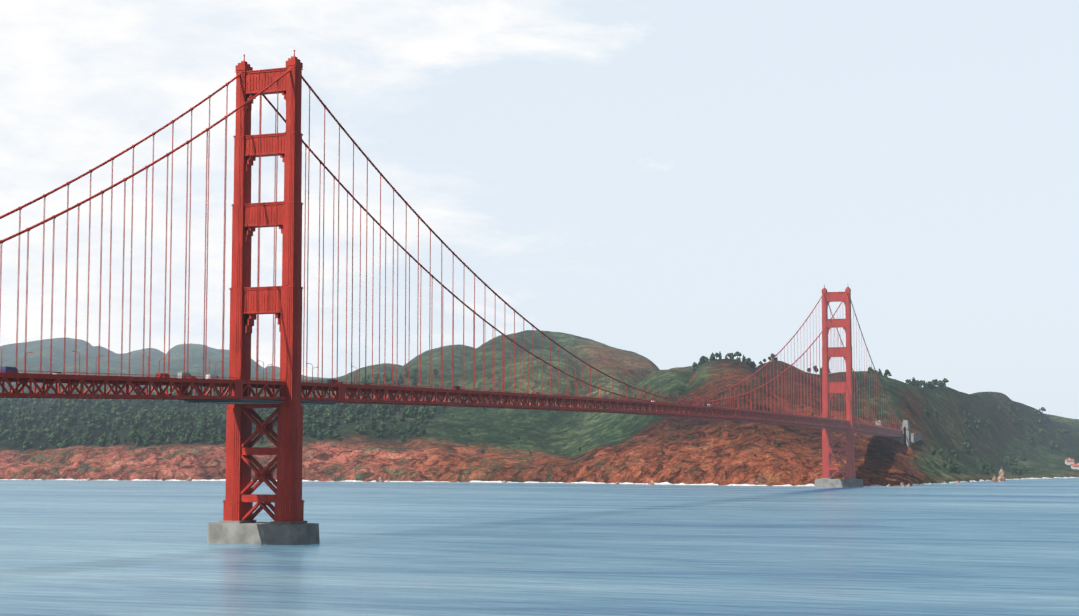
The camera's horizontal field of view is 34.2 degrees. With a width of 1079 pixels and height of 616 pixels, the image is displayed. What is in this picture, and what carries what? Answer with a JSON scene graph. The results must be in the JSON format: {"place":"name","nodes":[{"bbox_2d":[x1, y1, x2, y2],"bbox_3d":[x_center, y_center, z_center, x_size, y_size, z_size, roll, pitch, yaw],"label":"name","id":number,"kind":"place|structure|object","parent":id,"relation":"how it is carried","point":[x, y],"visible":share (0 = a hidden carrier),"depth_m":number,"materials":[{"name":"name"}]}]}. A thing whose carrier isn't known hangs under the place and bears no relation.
{"place":"outdoors","nodes":[
{"label":"outdoors","id":0,"kind":"place"},
{"bbox_2d":[0,478,1078,615],"bbox_3d":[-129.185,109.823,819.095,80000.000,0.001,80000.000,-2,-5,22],"label":"sea water","id":1,"kind":"structure","parent":0,"point":[145,548],"depth_m":751.67,"materials":[{"name":"blue liquid"}]},
{"bbox_2d":[207,520,319,544],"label":"tower pier","id":2,"kind":"structure","parent":1,"relation":"in","point":[265,533],"depth_m":807.75,"materials":[{"name":"concrete"}]},
{"bbox_2d":[222,50,304,521],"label":"tower","id":3,"kind":"structure","parent":2,"relation":"on","point":[241,498],"depth_m":824.33,"materials":[{"name":"red metal"}]},
{"bbox_2d":[0,69,901,427],"bbox_3d":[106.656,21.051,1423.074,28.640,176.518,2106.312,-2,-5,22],"label":"suspension cables","id":4,"kind":"object","parent":3,"relation":"attached to","point":[432,277],"visible":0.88,"depth_m":860.11,"materials":[{"name":"red metal"}]},
{"bbox_2d":[85,467,1005,486],"bbox_3d":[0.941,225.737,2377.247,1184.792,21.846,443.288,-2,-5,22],"label":"shore rocks","id":5,"kind":"object","parent":1,"relation":"in","point":[1001,477],"visible":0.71,"depth_m":2331.96,"materials":[{"name":"beige stone"}]},
{"bbox_2d":[814,478,862,486],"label":"tower pier","id":6,"kind":"structure","parent":1,"relation":"in","point":[832,482],"depth_m":1994.06,"materials":[{"name":"concrete"}]},
{"bbox_2d":[822,285,854,477],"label":"tower","id":7,"kind":"structure","parent":6,"relation":"on","point":[838,387],"depth_m":2010.32,"materials":[{"name":"red metal"}]},
{"bbox_2d":[0,330,1078,485],"bbox_3d":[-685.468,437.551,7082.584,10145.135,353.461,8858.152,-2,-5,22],"label":"hills","id":8,"kind":"structure","parent":0,"point":[622,448],"depth_m":2497.39,"materials":[{"name":"green plant"}]},
{"bbox_2d":[0,370,901,436],"bbox_3d":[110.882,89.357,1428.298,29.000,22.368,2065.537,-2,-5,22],"label":"bridge deck","id":9,"kind":"structure","parent":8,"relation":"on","point":[184,384],"depth_m":918.21,"materials":[{"name":"red metal"}]},
{"bbox_2d":[184,399,338,404],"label":"maintenance platforms","id":10,"kind":"object","parent":9,"relation":"on","point":[243,401],"visible":0.79,"depth_m":791.49,"materials":[{"name":"grey"}]},
{"bbox_2d":[0,348,893,424],"bbox_3d":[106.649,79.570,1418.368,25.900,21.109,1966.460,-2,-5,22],"label":"bridge lamp posts","id":11,"kind":"object","parent":9,"relation":"on","point":[427,381],"visible":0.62,"depth_m":1011.02,"materials":[{"name":"red metal"}]},
{"bbox_2d":[0,351,1068,475],"bbox_3d":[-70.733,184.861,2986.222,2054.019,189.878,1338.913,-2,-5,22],"label":"headland trees","id":12,"kind":"object","parent":8,"relation":"on","point":[205,418],"visible":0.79,"depth_m":2670.19,"materials":[{"name":"green plant"}]},
{"bbox_2d":[875,420,921,446],"bbox_3d":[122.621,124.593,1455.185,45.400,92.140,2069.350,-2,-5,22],"label":"concrete bridge pylons","id":13,"kind":"object","parent":8,"relation":"on","point":[907,437],"visible":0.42,"depth_m":2317.65,"materials":[{"name":"grey concrete"}]},
{"bbox_2d":[1065,458,1078,469],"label":"houses","id":14,"kind":"structure","parent":8,"relation":"on","point":[1070,463],"depth_m":2830.92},
{"bbox_2d":[1064,459,1078,465],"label":"roofs","id":15,"kind":"structure","parent":14,"relation":"on","point":[1072,460],"depth_m":2831.72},
{"bbox_2d":[0,0,1078,418],"label":"sky","id":16,"kind":"structure","parent":0,"point":[670,183],"materials":[{"name":"white"}]},
{"bbox_3d":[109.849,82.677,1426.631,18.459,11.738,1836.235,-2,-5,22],"label":"vehicles","id":17,"kind":"object","parent":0,"visible":0},
{"bbox_2d":[177,373,189,377],"bbox_3d":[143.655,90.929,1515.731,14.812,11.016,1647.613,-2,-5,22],"label":"vehicles","id":18,"kind":"object","parent":17,"relation":"on","point":[182,375],"visible":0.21,"depth_m":750.71,"materials":[{"name":"grey paint"}]},
{"bbox_2d":[156,373,538,393],"bbox_3d":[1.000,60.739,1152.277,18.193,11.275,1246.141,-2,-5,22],"label":"cars","id":19,"kind":"object","parent":17,"relation":"on","point":[157,374],"visible":0.15,"depth_m":757.87,"materials":[{"name":"red paint"}]},
{"bbox_2d":[53,373,654,401],"bbox_3d":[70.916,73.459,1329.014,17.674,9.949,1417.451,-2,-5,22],"label":"cars","id":20,"kind":"object","parent":17,"relation":"on","point":[213,376],"visible":0.17,"depth_m":789.03,"materials":[{"name":"white paint"}]},
{"bbox_2d":[0,367,783,412],"bbox_3d":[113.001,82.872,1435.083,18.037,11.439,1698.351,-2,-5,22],"label":"vehicles","id":21,"kind":"object","parent":17,"relation":"on","point":[8,368],"visible":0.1,"depth_m":649.16,"materials":[{"name":"blue paint"}]},
{"bbox_2d":[327,379,459,389],"bbox_3d":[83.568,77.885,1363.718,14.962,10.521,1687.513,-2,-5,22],"label":"cars","id":22,"kind":"object","parent":17,"relation":"on","point":[454,387],"visible":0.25,"depth_m":884.34,"materials":[{"name":"grey paint"}]}
]}

